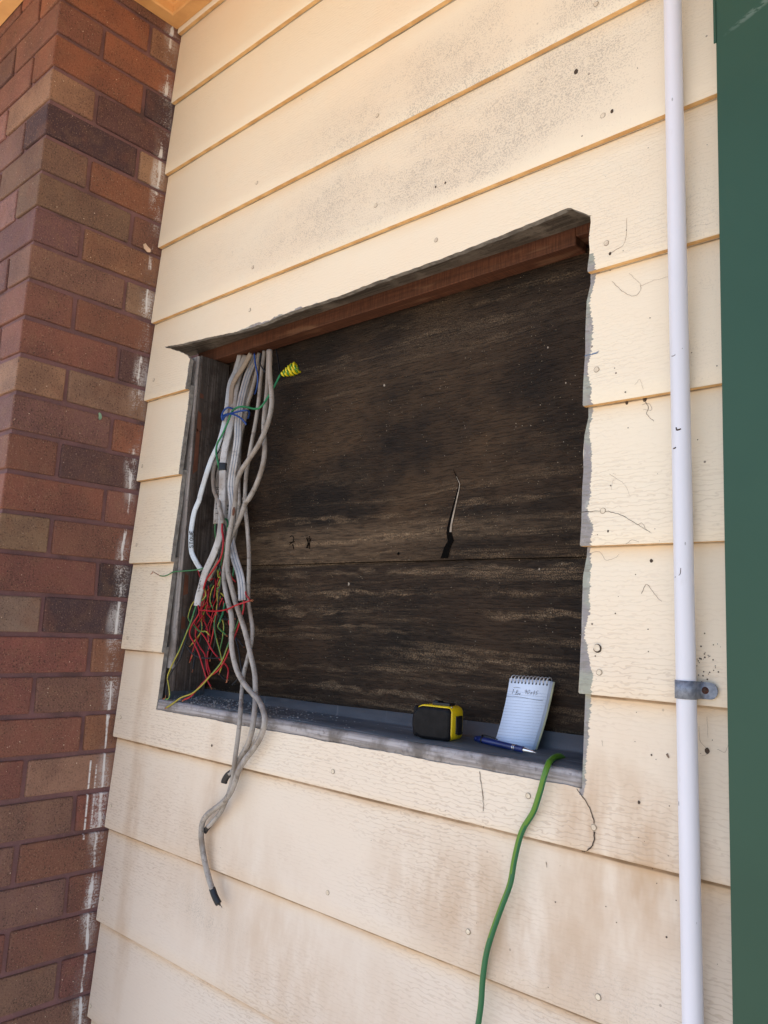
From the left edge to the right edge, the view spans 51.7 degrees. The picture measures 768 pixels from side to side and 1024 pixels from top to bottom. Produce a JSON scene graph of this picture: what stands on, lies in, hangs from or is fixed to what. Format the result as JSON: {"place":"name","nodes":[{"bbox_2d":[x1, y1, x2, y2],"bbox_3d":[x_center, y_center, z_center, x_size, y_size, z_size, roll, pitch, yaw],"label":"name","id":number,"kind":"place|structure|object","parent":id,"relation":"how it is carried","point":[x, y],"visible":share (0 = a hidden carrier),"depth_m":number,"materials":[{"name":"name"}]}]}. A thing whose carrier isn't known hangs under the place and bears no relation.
{"place":"outdoors","nodes":[
{"label":"outdoors","id":0,"kind":"place"},
{"label":"ground","id":1,"kind":"structure","parent":0,"visible":0},
{"bbox_2d":[0,0,197,1023],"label":"brick wall","id":2,"kind":"structure","parent":1,"relation":"on","point":[87,107],"depth_m":1.80,"materials":[{"name":"brick"}]},
{"bbox_2d":[87,0,732,1023],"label":"weatherboard wall","id":3,"kind":"structure","parent":1,"relation":"on","point":[423,244],"depth_m":1.36,"materials":[{"name":"beige paint"}]},
{"bbox_2d":[0,0,211,28],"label":"eaves soffit","id":4,"kind":"structure","parent":3,"relation":"attached to","point":[176,14],"depth_m":2.02,"materials":[{"name":"paint"}]},
{"bbox_2d":[150,355,241,619],"bbox_3d":[-0.432,-0.064,1.803,0.179,0.615,0.044,0,-9,19],"label":"electrical cable","id":5,"kind":"object","parent":3,"relation":"attached to","point":[199,567],"visible":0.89,"depth_m":1.78,"materials":[{"name":"white plastic"}]},
{"bbox_2d":[162,354,253,699],"bbox_3d":[-0.332,0.017,1.720,0.263,0.782,0.086,-4,-10,37],"label":"electrical cable","id":6,"kind":"object","parent":3,"relation":"attached to","point":[222,499],"visible":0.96,"depth_m":1.73,"materials":[{"name":"grey plastic"}]},
{"bbox_2d":[221,407,249,424],"bbox_3d":[-0.327,-0.211,1.750,0.099,0.056,0.033,-5,-11,42],"label":"tie wire","id":7,"kind":"object","parent":6,"relation":"attached to","point":[223,416],"visible":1,"depth_m":1.74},
{"bbox_2d":[165,354,256,708],"bbox_3d":[-0.337,0.030,1.724,0.223,0.794,0.077,-3,-10,33],"label":"electrical cable","id":8,"kind":"object","parent":3,"relation":"attached to","point":[239,573],"visible":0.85,"depth_m":1.73,"materials":[{"name":"grey plastic"}]},
{"bbox_2d":[203,430,235,619],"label":"electrical cable","id":9,"kind":"object","parent":3,"relation":"attached to","point":[216,497],"visible":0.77,"depth_m":1.72,"materials":[{"name":"grey plastic"}]},
{"bbox_2d":[185,359,260,682],"bbox_3d":[-0.342,-0.001,1.755,0.189,0.735,0.065,-3,-10,33],"label":"electrical cable","id":10,"kind":"object","parent":3,"relation":"attached to","point":[205,598],"visible":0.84,"depth_m":1.74,"materials":[{"name":"red plastic"}]},
{"bbox_2d":[212,393,238,601],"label":"electrical cable","id":11,"kind":"object","parent":3,"relation":"attached to","point":[215,520],"visible":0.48,"depth_m":1.76,"materials":[{"name":"grey plastic"}]},
{"bbox_2d":[207,382,249,673],"bbox_3d":[-0.351,0.022,1.760,0.053,0.662,0.055,-1,-9,23],"label":"electrical cable","id":12,"kind":"object","parent":3,"relation":"attached to","point":[227,473],"visible":0.48,"depth_m":1.75,"materials":[{"name":"grey plastic"}]},
{"bbox_2d":[198,349,268,906],"bbox_3d":[-0.273,0.192,1.582,0.236,1.109,0.082,-5,-11,42],"label":"electrical cable","id":13,"kind":"object","parent":3,"relation":"attached to","point":[217,901],"visible":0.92,"depth_m":1.55,"materials":[{"name":"grey plastic"}]},
{"bbox_2d":[204,350,265,833],"bbox_3d":[-0.294,0.131,1.615,0.071,1.002,0.148,3,-8,-1],"label":"electrical cable","id":14,"kind":"object","parent":3,"relation":"attached to","point":[216,817],"visible":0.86,"depth_m":1.65,"materials":[{"name":"grey plastic"}]},
{"bbox_2d":[259,353,265,372],"bbox_3d":[-0.264,-0.324,1.728,0.029,0.051,0.007,-5,-11,42],"label":"black wire","id":15,"kind":"object","parent":14,"relation":"attached to","point":[260,363],"visible":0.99,"depth_m":1.73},
{"bbox_2d":[228,352,252,416],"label":"electrical cable","id":16,"kind":"object","parent":3,"relation":"attached to","point":[240,371],"visible":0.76,"depth_m":1.79,"materials":[{"name":"grey plastic"}]},
{"bbox_2d":[221,349,273,783],"bbox_3d":[-0.274,0.088,1.603,0.055,0.883,0.186,9,-11,-39],"label":"electrical cable","id":17,"kind":"object","parent":3,"relation":"attached to","point":[246,747],"visible":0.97,"depth_m":1.64,"materials":[{"name":"grey plastic"}]},
{"bbox_2d":[235,353,259,540],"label":"electrical cable","id":18,"kind":"object","parent":3,"relation":"attached to","point":[250,395],"visible":0.59,"depth_m":1.77,"materials":[{"name":"grey plastic"}]},
{"bbox_2d":[254,353,258,394],"bbox_3d":[-0.280,-0.306,1.744,0.009,0.096,0.031,8,-10,-34],"label":"blue wire","id":19,"kind":"object","parent":3,"relation":"hanging from","point":[257,374],"visible":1,"depth_m":1.74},
{"bbox_2d":[215,349,300,470],"bbox_3d":[-0.268,-0.232,1.714,0.233,0.276,0.077,-5,-11,42],"label":"earth wire","id":20,"kind":"object","parent":3,"relation":"hanging from","point":[291,369],"visible":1,"depth_m":1.66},
{"bbox_2d":[169,695,406,737],"bbox_3d":[-0.184,0.386,1.518,0.682,0.009,0.089,-5,-11,42],"label":"debris","id":21,"kind":"object","parent":3,"relation":"on","point":[238,704],"visible":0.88,"depth_m":1.64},
{"bbox_2d":[412,700,462,741],"bbox_3d":[0.087,0.335,1.278,0.076,0.060,0.042,-3,-10,34],"label":"tape measure","id":22,"kind":"object","parent":3,"relation":"on","point":[439,720],"visible":1,"depth_m":1.26,"materials":[{"name":"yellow plastic"}]},
{"bbox_2d":[474,734,535,753],"bbox_3d":[0.181,0.349,1.195,0.011,0.014,0.143,7,-10,-30],"label":"ballpoint pen","id":23,"kind":"object","parent":3,"relation":"on","point":[502,744],"visible":1,"depth_m":1.19,"materials":[{"name":"plastic"}]},
{"bbox_2d":[475,753,565,1023],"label":"green cable","id":24,"kind":"object","parent":3,"relation":"attached to","point":[550,760],"visible":0.99,"depth_m":1.08,"materials":[{"name":"plastic"}]},
{"bbox_2d":[496,675,554,749],"bbox_3d":[0.216,0.307,1.218,0.090,0.111,0.029,-5,-11,42],"label":"notepad","id":25,"kind":"object","parent":3,"relation":"on","point":[525,712],"visible":0.97,"depth_m":1.21,"materials":[{"name":"white paper"}]},
{"bbox_2d":[663,0,703,1023],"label":"conduit pipe","id":26,"kind":"object","parent":3,"relation":"attached to","point":[692,1003],"visible":1,"depth_m":0.98,"materials":[{"name":"white plastic"}]},
{"bbox_2d":[674,680,717,699],"bbox_3d":[0.371,0.213,0.948,0.047,0.022,0.026,-5,-11,42],"label":"pipe saddle","id":27,"kind":"object","parent":3,"relation":"attached to","point":[691,690],"visible":0.99,"depth_m":0.94,"materials":[{"name":"silver metal"}]},
{"bbox_2d":[713,0,767,1023],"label":"green post","id":28,"kind":"object","parent":1,"relation":"on","point":[740,31],"visible":1,"depth_m":0.93,"materials":[{"name":"paint"}]}
]}

